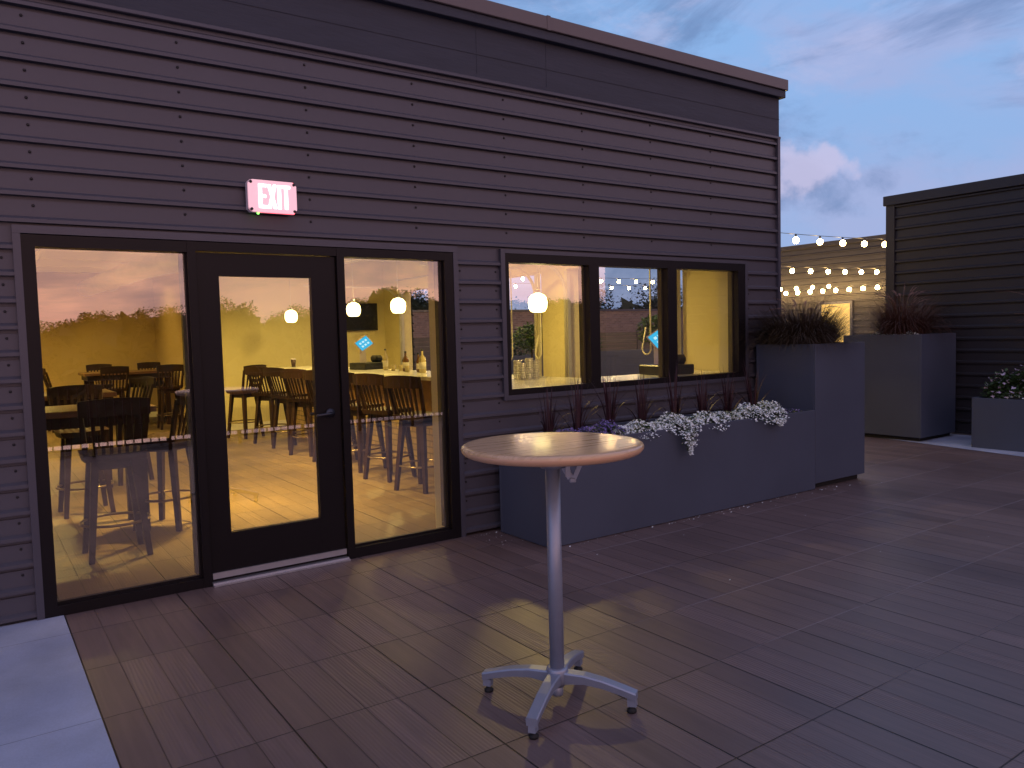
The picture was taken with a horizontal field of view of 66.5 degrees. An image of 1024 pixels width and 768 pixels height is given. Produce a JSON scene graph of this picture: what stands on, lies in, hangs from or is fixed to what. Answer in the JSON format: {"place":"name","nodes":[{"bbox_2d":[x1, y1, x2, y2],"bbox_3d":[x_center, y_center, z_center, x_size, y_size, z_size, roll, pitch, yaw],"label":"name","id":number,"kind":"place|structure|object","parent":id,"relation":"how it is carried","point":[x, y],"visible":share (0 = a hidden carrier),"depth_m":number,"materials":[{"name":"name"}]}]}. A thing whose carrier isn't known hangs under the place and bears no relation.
{"place":"outdoors","nodes":[
{"label":"outdoors","id":0,"kind":"place"},
{"bbox_2d":[0,615,119,767],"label":"pale paving","id":1,"kind":"structure","parent":0,"point":[50,716],"depth_m":3.39,"materials":[{"name":"grey concrete"}]},
{"bbox_2d":[47,416,435,599],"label":"lounge floor","id":2,"kind":"structure","parent":0,"point":[268,485],"depth_m":7.29,"materials":[{"name":"brown wood"}]},
{"bbox_2d":[43,368,73,432],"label":"bar stool","id":3,"kind":"object","parent":2,"relation":"on","point":[46,382],"visible":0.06,"depth_m":14.04,"materials":[{"name":"brown wood"}]},
{"bbox_2d":[44,389,116,487],"bbox_3d":[-5.178,0.643,8.330,1.680,1.050,0.800,-4,4,-35],"label":"table","id":4,"kind":"object","parent":2,"relation":"on","point":[107,393],"visible":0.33,"depth_m":8.40,"materials":[{"name":"brown wood"}]},
{"bbox_2d":[46,385,115,518],"bbox_3d":[-4.019,0.611,7.308,0.484,1.187,0.565,-4,5,-37],"label":"bar stool","id":5,"kind":"object","parent":2,"relation":"on","point":[69,438],"visible":0.79,"depth_m":7.29,"materials":[{"name":"brown wood"}]},
{"bbox_2d":[86,364,112,397],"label":"bar stool","id":6,"kind":"object","parent":2,"relation":"on","point":[92,367],"visible":0.22,"depth_m":15.73,"materials":[{"name":"brown wood"}]},
{"bbox_2d":[45,404,156,531],"bbox_3d":[-3.805,0.734,6.321,1.630,1.050,0.770,-4,4,-35],"label":"table","id":7,"kind":"object","parent":2,"relation":"on","point":[61,417],"visible":0.3,"depth_m":6.38,"materials":[{"name":"brown wood"}]},
{"bbox_2d":[100,366,128,397],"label":"bar stool","id":8,"kind":"object","parent":2,"relation":"on","point":[119,390],"visible":0.45,"depth_m":13.88,"materials":[{"name":"brown wood"}]},
{"bbox_2d":[77,397,152,564],"bbox_3d":[-2.936,0.681,5.759,0.484,1.187,0.565,-4,4,-35],"label":"bar stool","id":9,"kind":"object","parent":2,"relation":"on","point":[95,460],"visible":1,"depth_m":5.62,"materials":[{"name":"brown wood"}]},
{"bbox_2d":[78,369,174,423],"bbox_3d":[-7.382,0.278,15.014,1.530,1.050,1.000,-4,4,-35],"label":"table","id":10,"kind":"object","parent":2,"relation":"on","point":[89,378],"visible":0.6,"depth_m":14.78,"materials":[{"name":"brown wood"}]},
{"bbox_2d":[98,376,155,485],"bbox_3d":[-4.389,0.521,8.897,0.484,1.187,0.565,1,4,30],"label":"bar stool","id":11,"kind":"object","parent":2,"relation":"on","point":[148,383],"visible":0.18,"depth_m":8.98,"materials":[{"name":"brown wood"}]},
{"bbox_2d":[137,362,166,418],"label":"bar stool","id":12,"kind":"object","parent":2,"relation":"on","point":[147,365],"visible":0.21,"depth_m":16.28,"materials":[{"name":"brown wood"}]},
{"bbox_2d":[129,389,189,530],"bbox_3d":[-2.901,0.623,6.652,0.565,1.187,0.484,-1,4,7],"label":"bar stool","id":13,"kind":"object","parent":2,"relation":"on","point":[171,442],"visible":0.54,"depth_m":6.49,"materials":[{"name":"brown wood"}]},
{"bbox_2d":[156,364,185,429],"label":"bar stool","id":14,"kind":"object","parent":2,"relation":"on","point":[172,388],"visible":0.89,"depth_m":14.16,"materials":[{"name":"brown wood"}]},
{"bbox_2d":[225,364,265,438],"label":"bar stool","id":15,"kind":"object","parent":2,"relation":"on","point":[243,393],"visible":0.71,"depth_m":12.57,"materials":[{"name":"brown wood"}]},
{"bbox_2d":[244,366,286,444],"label":"bar stool","id":16,"kind":"object","parent":2,"relation":"on","point":[254,371],"visible":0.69,"depth_m":11.75,"materials":[{"name":"brown wood"}]},
{"bbox_2d":[262,367,307,449],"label":"bar stool","id":17,"kind":"object","parent":2,"relation":"on","point":[269,373],"visible":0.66,"depth_m":11.13,"materials":[{"name":"brown wood"}]},
{"bbox_2d":[279,369,313,456],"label":"bar stool","id":18,"kind":"object","parent":2,"relation":"on","point":[295,400],"visible":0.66,"depth_m":10.41,"materials":[{"name":"brown wood"}]},
{"bbox_2d":[302,370,357,461],"bbox_3d":[-2.291,0.400,9.929,0.484,1.187,0.565,1,4,35],"label":"bar stool","id":19,"kind":"object","parent":2,"relation":"on","point":[307,376],"visible":0.16,"depth_m":9.93,"materials":[{"name":"brown wood"}]},
{"bbox_2d":[349,372,386,472],"bbox_3d":[-1.818,0.430,9.251,0.484,1.187,0.565,2,5,40],"label":"bar stool","id":20,"kind":"object","parent":2,"relation":"on","point":[355,409],"visible":0.4,"depth_m":9.07,"materials":[{"name":"brown wood"}]},
{"bbox_2d":[352,373,416,482],"bbox_3d":[-1.392,0.460,8.608,0.484,1.187,0.565,1,5,37],"label":"bar stool","id":21,"kind":"object","parent":2,"relation":"on","point":[382,413],"visible":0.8,"depth_m":8.46,"materials":[{"name":"brown wood"}]},
{"bbox_2d":[383,375,433,493],"bbox_3d":[-0.949,0.490,7.939,0.484,1.187,0.565,1,4,33],"label":"bar stool","id":22,"kind":"object","parent":2,"relation":"on","point":[421,421],"visible":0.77,"depth_m":7.77,"materials":[{"name":"brown wood"}]},
{"bbox_2d":[276,366,718,465],"bbox_3d":[-1.136,0.361,10.708,3.150,1.100,7.910,-4,4,-35],"label":"bar counter","id":23,"kind":"object","parent":2,"relation":"on","point":[427,393],"visible":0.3,"depth_m":9.76,"materials":[{"name":"white stone"}]},
{"bbox_2d":[291,358,295,366],"bbox_3d":[-3.756,-0.370,13.428,0.090,0.150,0.089,-4,4,-35],"label":"drink cup","id":24,"kind":"object","parent":23,"relation":"on","point":[293,362],"visible":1,"depth_m":13.40,"materials":[{"name":"brown glass"}]},
{"bbox_2d":[349,335,382,369],"bbox_3d":[-2.129,-0.474,11.570,0.400,0.505,0.420,2,5,43],"label":"cash register","id":25,"kind":"object","parent":23,"relation":"on","point":[363,343],"visible":0.98,"depth_m":11.52,"materials":[{"name":"black plastic"}]},
{"bbox_2d":[383,349,387,369],"bbox_3d":[-1.800,-0.350,11.109,0.076,0.300,0.076,-4,4,-35],"label":"bottle","id":26,"kind":"object","parent":23,"relation":"on","point":[385,362],"visible":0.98,"depth_m":11.08,"materials":[{"name":"clear glass"}]},
{"bbox_2d":[402,351,408,370],"bbox_3d":[-1.432,-0.307,10.514,0.092,0.270,0.092,-4,4,-35],"label":"bottle","id":27,"kind":"object","parent":23,"relation":"on","point":[405,360],"visible":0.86,"depth_m":10.48,"materials":[{"name":"orange glass"}]},
{"bbox_2d":[405,366,409,371],"bbox_3d":[-1.387,-0.203,10.355,0.072,0.080,0.070,-4,4,-35],"label":"tumbler","id":28,"kind":"object","parent":23,"relation":"on","point":[407,368],"visible":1,"depth_m":10.33,"materials":[{"name":"clear glass"}]},
{"bbox_2d":[416,353,418,371],"bbox_3d":[-1.216,-0.280,10.154,0.058,0.250,0.058,-4,4,-35],"label":"bottle","id":29,"kind":"object","parent":23,"relation":"on","point":[417,364],"visible":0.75,"depth_m":10.13,"materials":[{"name":"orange glass"}]},
{"bbox_2d":[419,349,425,372],"bbox_3d":[-1.143,-0.294,9.960,0.094,0.300,0.094,-4,4,-35],"label":"bottle","id":30,"kind":"object","parent":23,"relation":"on","point":[422,364],"visible":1,"depth_m":9.93,"materials":[{"name":"yellow glass"}]},
{"bbox_2d":[513,358,539,379],"bbox_3d":[0.150,-0.160,7.982,0.256,0.213,0.174,-4,4,-35],"label":"cup stack","id":31,"kind":"object","parent":23,"relation":"on","point":[529,368],"visible":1,"depth_m":7.92,"materials":[{"name":"clear plastic"}]},
{"bbox_2d":[639,329,693,374],"bbox_3d":[1.611,-0.358,8.170,0.420,0.505,0.400,-3,4,-27],"label":"cash register","id":32,"kind":"object","parent":23,"relation":"on","point":[648,369],"visible":0.4,"depth_m":8.12,"materials":[{"name":"black plastic"}]},
{"bbox_2d":[1,433,1023,767],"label":"roof deck","id":33,"kind":"structure","parent":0,"point":[871,615],"depth_m":3.90,"materials":[{"name":"brown wood"}]},
{"bbox_2d":[0,0,787,625],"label":"lounge building","id":34,"kind":"structure","parent":33,"relation":"on","point":[462,162],"depth_m":5.79,"materials":[{"name":"wood"}]},
{"bbox_2d":[245,179,296,214],"bbox_3d":[-1.565,-1.210,5.089,0.316,0.218,0.062,-4,4,-35],"label":"exit sign","id":35,"kind":"object","parent":34,"relation":"attached to","point":[270,197],"visible":1,"depth_m":5.06,"materials":[{"name":"red plastic"}]},
{"bbox_2d":[196,252,346,581],"bbox_3d":[-1.585,0.196,5.223,0.914,2.100,0.168,-4,4,-35],"label":"door","id":36,"kind":"structure","parent":34,"relation":"in","point":[242,552],"depth_m":5.23,"materials":[{"name":"brown metal"}]},
{"bbox_2d":[285,278,297,322],"bbox_3d":[-3.825,-1.723,13.442,0.216,1.325,0.216,-4,4,-35],"label":"pendant lamp","id":37,"kind":"object","parent":34,"relation":"hanging from","point":[291,315],"visible":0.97,"depth_m":13.41,"materials":[{"name":"white glass"}]},
{"bbox_2d":[346,259,360,316],"bbox_3d":[-2.426,-1.675,11.858,0.216,1.295,0.216,-4,4,-35],"label":"pendant lamp","id":38,"kind":"object","parent":34,"relation":"hanging from","point":[353,308],"visible":0.99,"depth_m":11.82,"materials":[{"name":"white glass"}]},
{"bbox_2d":[346,303,377,330],"bbox_3d":[-3.015,-1.282,14.954,0.940,0.520,0.062,-4,4,-35],"label":"television","id":39,"kind":"object","parent":34,"relation":"attached to","point":[366,318],"visible":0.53,"depth_m":15.04,"materials":[{"name":"black plastic"}]},
{"bbox_2d":[390,260,405,312],"bbox_3d":[-1.603,-1.635,10.872,0.216,1.295,0.216,-4,4,-35],"label":"pendant lamp","id":40,"kind":"object","parent":34,"relation":"hanging from","point":[398,304],"visible":0.98,"depth_m":10.83,"materials":[{"name":"white glass"}]},
{"bbox_2d":[528,277,546,311],"bbox_3d":[0.271,-1.493,8.648,0.216,1.395,0.216,-4,4,-35],"label":"pendant lamp","id":41,"kind":"object","parent":34,"relation":"hanging from","point":[537,301],"visible":0.98,"depth_m":8.61,"materials":[{"name":"white glass"}]},
{"bbox_2d":[521,275,653,283],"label":"string lights","id":42,"kind":"object","parent":34,"relation":"hanging from","point":[601,281],"visible":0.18,"depth_m":23.14,"materials":[{"name":"white glass"}]},
{"bbox_2d":[505,253,745,395],"bbox_3d":[1.121,-0.559,7.107,2.929,1.132,0.126,-4,4,-35],"label":"service window frame","id":43,"kind":"structure","parent":34,"relation":"in","point":[589,294],"depth_m":7.15,"materials":[{"name":"brown metal"}]},
{"bbox_2d":[781,266,885,273],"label":"string lights","id":44,"kind":"object","parent":34,"relation":"hanging from","point":[810,271],"visible":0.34,"depth_m":21.05,"materials":[{"name":"white glass"}]},
{"bbox_2d":[785,233,885,246],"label":"string lights","id":45,"kind":"object","parent":34,"relation":"hanging from","point":[820,241],"visible":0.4,"depth_m":13.72,"materials":[{"name":"white glass"}]},
{"bbox_2d":[511,321,542,357],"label":"potted shrub","id":46,"kind":"object","parent":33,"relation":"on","point":[530,336],"visible":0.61,"depth_m":14.37,"materials":[{"name":"green plant"}]},
{"bbox_2d":[413,331,682,370],"bbox_3d":[2.815,-1.128,28.954,23.000,1.560,0.090,-4,4,-35],"label":"board fence","id":47,"kind":"object","parent":33,"relation":"on","point":[618,340],"visible":0.04,"depth_m":29.59,"materials":[{"name":"wood"}]},
{"bbox_2d":[461,432,643,739],"bbox_3d":[0.180,0.794,3.277,0.756,1.104,0.756,-4,4,-35],"label":"bistro table","id":48,"kind":"object","parent":33,"relation":"on","point":[552,454],"visible":1,"depth_m":3.23,"materials":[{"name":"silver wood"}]},
{"bbox_2d":[511,347,682,376],"bbox_3d":[3.274,-0.491,23.096,11.000,0.996,0.800,-4,4,-35],"label":"planter","id":49,"kind":"object","parent":33,"relation":"on","point":[622,362],"visible":0.03,"depth_m":22.53,"materials":[{"name":"metal"}]},
{"bbox_2d":[511,334,533,355],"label":"planter shrub","id":50,"kind":"object","parent":49,"relation":"in","point":[520,348],"visible":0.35,"depth_m":21.04,"materials":[{"name":"green plant"}]},
{"bbox_2d":[499,408,814,546],"bbox_3d":[1.398,0.708,6.801,3.208,0.758,0.637,-4,4,-35],"label":"planter","id":51,"kind":"object","parent":33,"relation":"on","point":[665,477],"visible":0.65,"depth_m":6.35,"materials":[{"name":"metal"}]},
{"bbox_2d":[534,385,576,431],"bbox_3d":[0.337,0.233,6.020,0.446,0.469,0.407,-3,4,-17],"label":"spiky plant","id":52,"kind":"object","parent":51,"relation":"on","point":[548,423],"visible":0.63,"depth_m":6.01,"materials":[{"name":"red plant"}]},
{"bbox_2d":[540,427,576,431],"bbox_3d":[0.363,0.405,5.938,0.522,0.149,0.370,-4,4,-35],"label":"lobelia","id":53,"kind":"object","parent":51,"relation":"on","point":[562,430],"visible":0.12,"depth_m":5.96,"materials":[{"name":"purple plant"}]},
{"bbox_2d":[549,374,609,431],"bbox_3d":[0.496,0.174,6.251,0.560,0.549,0.524,0,4,26],"label":"spiky plant","id":54,"kind":"object","parent":51,"relation":"on","point":[577,417],"visible":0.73,"depth_m":6.17,"materials":[{"name":"red plant"}]},
{"bbox_2d":[577,420,631,434],"bbox_3d":[0.730,0.362,6.171,0.530,0.165,0.368,-4,4,-35],"label":"lobelia","id":55,"kind":"object","parent":51,"relation":"on","point":[597,430],"visible":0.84,"depth_m":6.11,"materials":[{"name":"purple plant"}]},
{"bbox_2d":[576,369,639,433],"bbox_3d":[0.785,0.142,6.404,0.508,0.578,0.582,-4,4,-35],"label":"spiky plant","id":56,"kind":"object","parent":51,"relation":"on","point":[610,415],"visible":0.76,"depth_m":6.35,"materials":[{"name":"red plant"}]},
{"bbox_2d":[612,419,661,439],"bbox_3d":[1.014,0.364,6.296,0.488,0.161,0.341,-4,4,-35],"label":"alyssum mound","id":57,"kind":"object","parent":51,"relation":"in","point":[640,425],"visible":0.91,"depth_m":6.22,"materials":[{"name":"white plant"}]},
{"bbox_2d":[621,372,663,431],"bbox_3d":[1.124,0.140,6.572,0.493,0.544,0.564,-1,4,15],"label":"spiky plant","id":58,"kind":"object","parent":51,"relation":"on","point":[642,408],"visible":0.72,"depth_m":6.55,"materials":[{"name":"red plant"}]},
{"bbox_2d":[654,363,692,426],"bbox_3d":[1.306,0.090,6.904,0.562,0.591,0.602,-1,4,4],"label":"spiky plant","id":59,"kind":"object","parent":51,"relation":"on","point":[674,406],"visible":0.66,"depth_m":6.79,"materials":[{"name":"red plant"}]},
{"bbox_2d":[644,411,704,454],"bbox_3d":[1.365,0.399,6.493,0.650,0.344,0.399,-4,4,-35],"label":"alyssum mound","id":60,"kind":"object","parent":51,"relation":"on","point":[675,419],"visible":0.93,"depth_m":6.39,"materials":[{"name":"white plant"}]},
{"bbox_2d":[684,368,728,422],"bbox_3d":[1.742,0.111,7.004,0.490,0.513,0.493,-2,4,-13],"label":"spiky plant","id":61,"kind":"object","parent":51,"relation":"on","point":[701,396],"visible":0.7,"depth_m":6.98,"materials":[{"name":"red plant"}]},
{"bbox_2d":[692,411,731,430],"bbox_3d":[1.695,0.312,6.744,0.492,0.168,0.315,-4,4,-35],"label":"alyssum mound","id":62,"kind":"object","parent":51,"relation":"in","point":[708,417],"visible":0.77,"depth_m":6.70,"materials":[{"name":"white plant"}]},
{"bbox_2d":[705,410,740,421],"bbox_3d":[1.883,0.298,6.934,0.372,0.152,0.276,-4,4,-35],"label":"alyssum mound","id":63,"kind":"object","parent":51,"relation":"on","point":[728,414],"visible":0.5,"depth_m":6.92,"materials":[{"name":"white plant"}]},
{"bbox_2d":[705,369,749,420],"bbox_3d":[2.011,0.079,7.232,0.507,0.536,0.534,0,4,18],"label":"spiky plant","id":64,"kind":"object","parent":51,"relation":"on","point":[728,399],"visible":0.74,"depth_m":7.19,"materials":[{"name":"red plant"}]},
{"bbox_2d":[733,360,771,416],"bbox_3d":[2.234,0.045,7.407,0.595,0.570,0.536,-2,4,-1],"label":"spiky plant","id":65,"kind":"object","parent":51,"relation":"on","point":[756,394],"visible":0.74,"depth_m":7.42,"materials":[{"name":"red plant"}]},
{"bbox_2d":[731,400,789,425],"bbox_3d":[2.268,0.268,7.116,0.733,0.227,0.405,-4,4,-35],"label":"alyssum mound","id":66,"kind":"object","parent":51,"relation":"in","point":[763,408],"visible":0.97,"depth_m":7.04,"materials":[{"name":"white plant"}]},
{"bbox_2d":[784,408,802,413],"bbox_3d":[2.650,0.281,7.410,0.310,0.110,0.214,-4,4,-35],"label":"lobelia","id":67,"kind":"object","parent":51,"relation":"on","point":[796,410],"visible":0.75,"depth_m":7.42,"materials":[{"name":"purple plant"}]},
{"bbox_2d":[635,314,681,345],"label":"potted shrub","id":68,"kind":"object","parent":33,"relation":"on","point":[645,322],"visible":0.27,"depth_m":11.73,"materials":[{"name":"green plant"}]},
{"bbox_2d":[501,482,988,579],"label":"fallen petals","id":69,"kind":"object","parent":33,"relation":"on","point":[723,513],"visible":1,"depth_m":6.66,"materials":[{"name":"white plant"}]},
{"bbox_2d":[756,342,864,487],"bbox_3d":[3.037,0.280,7.952,0.833,1.390,0.677,-4,4,-35],"label":"planter","id":70,"kind":"object","parent":33,"relation":"on","point":[827,385],"visible":0.57,"depth_m":7.66,"materials":[{"name":"metal"}]},
{"bbox_2d":[732,290,881,355],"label":"ornamental grass","id":71,"kind":"object","parent":70,"relation":"in","point":[810,328],"depth_m":7.56,"materials":[{"name":"brown plant"}]},
{"bbox_2d":[411,277,682,309],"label":"distant trees","id":72,"kind":"object","parent":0,"point":[420,302],"depth_m":64.21,"materials":[{"name":"green plant"}]},
{"bbox_2d":[412,309,682,365],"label":"brick wall","id":73,"kind":"structure","parent":0,"point":[619,320],"depth_m":33.39,"materials":[{"name":"brick"}]},
{"bbox_2d":[514,283,682,289],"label":"string lights","id":74,"kind":"object","parent":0,"point":[611,287],"visible":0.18,"depth_m":26.43,"materials":[{"name":"white glass"}]},
{"bbox_2d":[412,0,1023,309],"label":"sky","id":75,"kind":"structure","parent":0,"point":[884,98],"materials":[{"name":"blue"}]},
{"bbox_2d":[781,282,836,290],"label":"string lights","id":76,"kind":"object","parent":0,"point":[812,286],"visible":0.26,"depth_m":24.33,"materials":[{"name":"white glass"}]},
{"bbox_2d":[784,283,881,294],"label":"string lights","id":77,"kind":"object","parent":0,"point":[835,290],"visible":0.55,"depth_m":24.17,"materials":[{"name":"white glass"}]},
{"bbox_2d":[781,234,885,341],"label":"building","id":78,"kind":"structure","parent":0,"point":[853,256],"depth_m":24.80,"materials":[{"name":"brown wood"}]},
{"bbox_2d":[821,303,849,341],"bbox_3d":[10.364,-1.439,25.016,0.020,2.240,1.000,-4,4,-35],"label":"doorway","id":79,"kind":"structure","parent":78,"relation":"in","point":[847,306],"depth_m":24.78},
{"bbox_2d":[883,174,1023,433],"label":"dark building","id":80,"kind":"structure","parent":0,"point":[962,245],"depth_m":10.69,"materials":[{"name":"grey wood"}]},
{"bbox_2d":[886,434,1023,456],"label":"paving","id":81,"kind":"structure","parent":0,"point":[958,441],"depth_m":10.12,"materials":[{"name":"grey concrete"}]},
{"bbox_2d":[843,333,955,440],"bbox_3d":[5.407,0.014,10.932,0.910,1.420,1.109,-4,4,-35],"label":"planter","id":82,"kind":"object","parent":81,"relation":"on","point":[910,387],"visible":0.71,"depth_m":10.50,"materials":[{"name":"metal"}]},
{"bbox_2d":[870,331,917,334],"bbox_3d":[5.247,-0.666,10.683,0.339,0.176,0.830,-4,4,-35],"label":"alyssum mound","id":83,"kind":"object","parent":82,"relation":"in","point":[893,334],"visible":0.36,"depth_m":10.70,"materials":[{"name":"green plant"}]},
{"bbox_2d":[844,285,966,344],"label":"fountain grass","id":84,"kind":"object","parent":82,"relation":"in","point":[895,322],"depth_m":10.56,"materials":[{"name":"brown plant"}]},
{"bbox_2d":[971,395,1023,451],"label":"planter","id":85,"kind":"object","parent":81,"relation":"on","point":[997,423],"visible":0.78,"depth_m":9.48,"materials":[{"name":"metal"}]},
{"bbox_2d":[980,365,1023,398],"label":"petunia","id":86,"kind":"object","parent":85,"relation":"in","point":[996,389],"visible":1,"depth_m":9.52,"materials":[{"name":"green plant"}]},
{"bbox_2d":[1002,393,1023,398],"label":"alyssum mound","id":87,"kind":"object","parent":85,"relation":"in","point":[1016,396],"visible":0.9,"depth_m":9.38,"materials":[{"name":"white plant"}]},
{"bbox_2d":[1010,291,1023,349],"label":"fountain grass","id":88,"kind":"object","parent":85,"relation":"in","point":[1018,313],"depth_m":9.35,"materials":[{"name":"plant"}]}
]}

